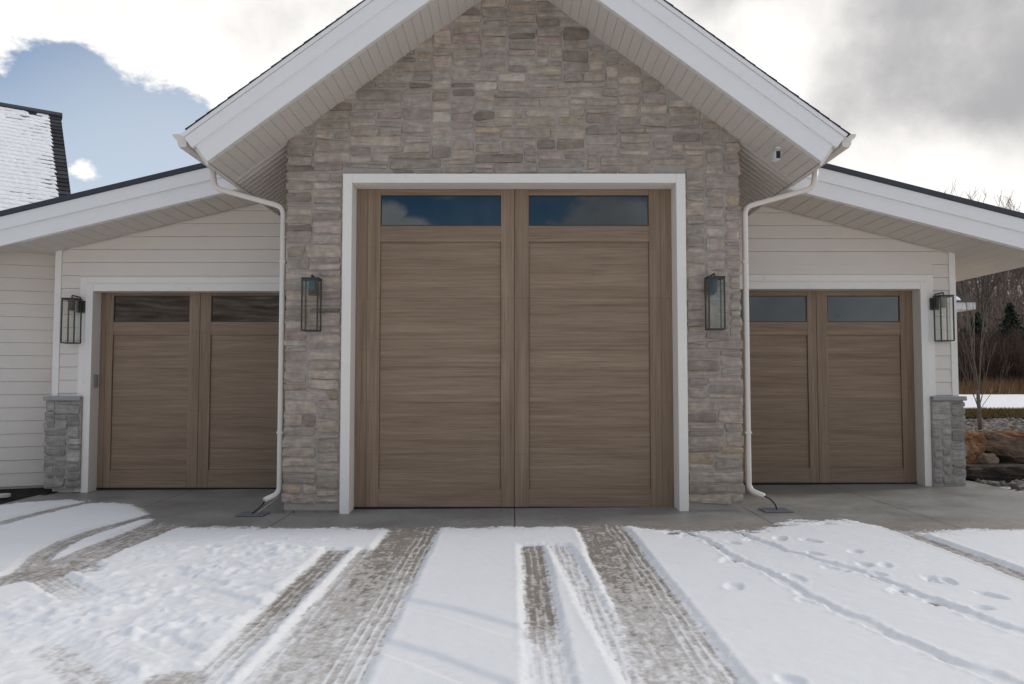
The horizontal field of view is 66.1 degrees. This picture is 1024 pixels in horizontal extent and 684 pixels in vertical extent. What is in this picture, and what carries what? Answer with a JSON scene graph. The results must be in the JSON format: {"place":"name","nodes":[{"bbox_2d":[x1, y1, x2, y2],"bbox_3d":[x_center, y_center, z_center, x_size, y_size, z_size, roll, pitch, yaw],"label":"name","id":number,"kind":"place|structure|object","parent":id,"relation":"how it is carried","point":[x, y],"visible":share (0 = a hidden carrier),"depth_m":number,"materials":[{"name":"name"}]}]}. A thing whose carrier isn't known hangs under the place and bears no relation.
{"place":"outdoors","nodes":[
{"label":"outdoors","id":0,"kind":"place"},
{"bbox_2d":[0,493,10,497],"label":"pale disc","id":1,"kind":"object","parent":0,"point":[3,495],"visible":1,"depth_m":10.23,"materials":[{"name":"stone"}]},
{"bbox_2d":[0,102,70,488],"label":"house block","id":2,"kind":"structure","parent":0,"point":[33,165],"depth_m":11.43,"materials":[{"name":"paint"}]},
{"bbox_2d":[0,480,1023,676],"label":"driveway","id":3,"kind":"structure","parent":0,"point":[915,507],"depth_m":8.68,"materials":[{"name":"concrete"}]},
{"bbox_2d":[235,511,269,516],"bbox_3d":[-2.945,1.950,8.935,0.310,0.016,0.280,0,-3,0],"label":"drain plate","id":4,"kind":"object","parent":3,"relation":"on","point":[249,514],"visible":0.99,"depth_m":8.86,"materials":[{"name":"grey metal"}]},
{"bbox_2d":[0,487,1023,683],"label":"snow","id":5,"kind":"structure","parent":3,"relation":"on","point":[802,601],"depth_m":5.14,"materials":[{"name":"white snow"}]},
{"bbox_2d":[758,508,793,512],"bbox_3d":[2.995,1.906,8.937,0.310,0.016,0.280,0,-3,0],"label":"drain plate","id":6,"kind":"object","parent":3,"relation":"on","point":[774,510],"visible":1,"depth_m":8.87,"materials":[{"name":"grey metal"}]},
{"bbox_2d":[0,0,1023,212],"label":"sky","id":7,"kind":"structure","parent":0,"point":[930,92],"materials":[{"name":"white"}]},
{"bbox_2d":[957,268,1023,331],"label":"hill","id":8,"kind":"structure","parent":0,"point":[1018,289],"depth_m":193.23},
{"bbox_2d":[956,206,1023,338],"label":"hillside trees","id":9,"kind":"object","parent":8,"relation":"on","point":[998,309],"visible":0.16,"depth_m":134.13,"materials":[{"name":"brown plant"}]},
{"bbox_2d":[959,394,1023,408],"bbox_3d":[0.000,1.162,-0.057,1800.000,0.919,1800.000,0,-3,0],"label":"ground","id":10,"kind":"structure","parent":0,"point":[1015,401],"depth_m":28.09,"materials":[{"name":"white snow"}]},
{"bbox_2d":[0,487,57,503],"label":"mulch bed","id":11,"kind":"object","parent":10,"relation":"on","point":[20,494],"visible":0.45,"depth_m":10.84,"materials":[{"name":"brown soil"}]},
{"bbox_2d":[0,0,1023,513],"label":"garage building","id":12,"kind":"structure","parent":10,"relation":"on","point":[512,234],"depth_m":9.38,"materials":[{"name":"stone"}]},
{"bbox_2d":[60,295,85,343],"bbox_3d":[-6.080,-0.316,10.903,0.230,0.676,0.218,0,-3,0],"label":"wall lantern","id":13,"kind":"object","parent":12,"relation":"attached to","point":[78,304],"depth_m":10.90,"materials":[{"name":"black metal"}]},
{"bbox_2d":[94,375,97,386],"bbox_3d":[-5.855,0.550,11.081,0.034,0.180,0.070,0,-3,0],"label":"door keypad","id":14,"kind":"object","parent":12,"relation":"attached to","point":[95,380],"depth_m":11.06,"materials":[{"name":"grey plastic"}]},
{"bbox_2d":[96,293,285,489],"bbox_3d":[-4.440,0.692,11.208,2.856,2.792,0.054,0,-3,0],"label":"garage door","id":15,"kind":"structure","parent":12,"relation":"in","point":[188,382],"depth_m":11.20,"materials":[{"name":"brown wood"}]},
{"bbox_2d":[301,274,321,331],"bbox_3d":[-2.290,-0.449,9.005,0.200,0.656,0.217,0,-3,0],"label":"wall lantern","id":16,"kind":"object","parent":12,"relation":"attached to","point":[314,282],"depth_m":8.98,"materials":[{"name":"black metal"}]},
{"bbox_2d":[354,189,673,508],"bbox_3d":[0.023,0.069,9.391,3.774,3.810,0.054,0,-3,0],"label":"garage door","id":17,"kind":"structure","parent":12,"relation":"in","point":[513,348],"depth_m":9.38,"materials":[{"name":"brown wood"}]},
{"bbox_2d":[704,273,725,330],"bbox_3d":[2.318,-0.464,9.005,0.200,0.657,0.218,0,-3,0],"label":"wall lantern","id":18,"kind":"object","parent":12,"relation":"attached to","point":[711,284],"depth_m":8.97,"materials":[{"name":"black metal"}]},
{"bbox_2d":[772,146,780,161],"bbox_3d":[2.922,-2.087,8.694,0.097,0.198,0.253,-1,-3,23],"label":"security camera","id":19,"kind":"object","parent":12,"relation":"attached to","point":[776,155],"visible":1,"depth_m":8.61,"materials":[{"name":"white plastic"}]},
{"bbox_2d":[740,291,916,484],"bbox_3d":[4.330,0.642,11.210,2.776,2.751,0.054,0,-3,0],"label":"garage door","id":20,"kind":"structure","parent":12,"relation":"in","point":[832,396],"depth_m":11.21,"materials":[{"name":"brown wood"}]},
{"bbox_2d":[930,292,954,341],"bbox_3d":[5.960,-0.350,10.904,0.230,0.686,0.218,0,-3,0],"label":"wall lantern","id":21,"kind":"object","parent":12,"relation":"attached to","point":[934,303],"depth_m":10.91,"materials":[{"name":"black metal"}]},
{"bbox_2d":[958,328,968,345],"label":"spruce tree","id":22,"kind":"object","parent":10,"relation":"on","point":[966,335],"visible":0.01,"depth_m":53.97,"materials":[{"name":"green plant"}]},
{"bbox_2d":[956,294,977,311],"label":"house wing","id":23,"kind":"structure","parent":10,"relation":"on","point":[960,302],"depth_m":17.93,"materials":[{"name":"white"}]},
{"bbox_2d":[938,180,1020,327],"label":"bare tree","id":24,"kind":"object","parent":10,"relation":"on","point":[993,285],"visible":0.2,"depth_m":69.78,"materials":[{"name":"brown plant"}]},
{"bbox_2d":[963,311,996,352],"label":"spruce tree","id":25,"kind":"object","parent":10,"relation":"on","point":[978,323],"visible":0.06,"depth_m":50.46,"materials":[{"name":"green plant"}]},
{"bbox_2d":[957,318,1023,385],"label":"brush","id":26,"kind":"object","parent":10,"relation":"on","point":[999,359],"visible":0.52,"depth_m":44.86,"materials":[{"name":"brown plant"}]},
{"bbox_2d":[958,370,1023,394],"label":"dry grass","id":27,"kind":"structure","parent":10,"relation":"on","point":[1007,387],"depth_m":41.98,"materials":[{"name":"brown plant"}]},
{"bbox_2d":[965,417,1023,418],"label":"bed edging","id":28,"kind":"object","parent":10,"relation":"on","point":[992,417],"visible":0.11,"depth_m":17.14,"materials":[{"name":"black rubber"}]},
{"bbox_2d":[989,303,1023,366],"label":"spruce tree","id":29,"kind":"object","parent":10,"relation":"on","point":[1010,314],"visible":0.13,"depth_m":49.92,"materials":[{"name":"green plant"}]},
{"bbox_2d":[1003,327,1023,361],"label":"bare tree","id":30,"kind":"object","parent":10,"relation":"on","point":[1017,338],"visible":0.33,"depth_m":48.12,"materials":[{"name":"brown plant"}]},
{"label":"bed soil","id":31,"kind":"structure","parent":10,"relation":"on","visible":0},
{"bbox_2d":[964,431,987,463],"bbox_3d":[6.975,1.652,12.221,0.855,0.555,0.572,1,-3,-26],"label":"boulder","id":32,"kind":"object","parent":31,"relation":"on","point":[976,443],"visible":0.33,"depth_m":11.97,"materials":[{"name":"brown stone"}]},
{"bbox_2d":[964,417,1023,490],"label":"gravel","id":33,"kind":"structure","parent":31,"relation":"on","point":[1010,424],"depth_m":14.43,"materials":[{"name":"grey gravel"}]},
{"bbox_2d":[957,281,1010,429],"bbox_3d":[8.138,0.055,13.913,0.967,3.188,0.862,1,-3,-19],"label":"sapling","id":34,"kind":"object","parent":33,"relation":"on","point":[978,401],"visible":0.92,"depth_m":13.83,"materials":[{"name":"brown plant"}]},
{"bbox_2d":[992,430,1023,438],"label":"boulder","id":35,"kind":"object","parent":33,"relation":"on","point":[1015,434],"visible":0.43,"depth_m":12.64,"materials":[{"name":"brown stone"}]},
{"bbox_2d":[965,463,1023,481],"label":"boulder","id":36,"kind":"object","parent":31,"relation":"on","point":[1007,472],"visible":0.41,"depth_m":11.42,"materials":[{"name":"stone"}]},
{"bbox_2d":[976,453,998,463],"bbox_3d":[7.220,1.803,11.954,0.356,0.235,0.198,0,-3,0],"label":"boulder","id":37,"kind":"object","parent":36,"relation":"on","point":[986,458],"visible":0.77,"depth_m":11.89,"materials":[{"name":"beige stone"}]},
{"bbox_2d":[979,430,1023,463],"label":"boulder","id":38,"kind":"object","parent":31,"relation":"on","point":[1003,448],"visible":0.48,"depth_m":12.02,"materials":[{"name":"brown stone"}]},
{"bbox_2d":[964,407,1023,416],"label":"grass","id":39,"kind":"structure","parent":0,"point":[998,412],"depth_m":18.35,"materials":[{"name":"green plant"}]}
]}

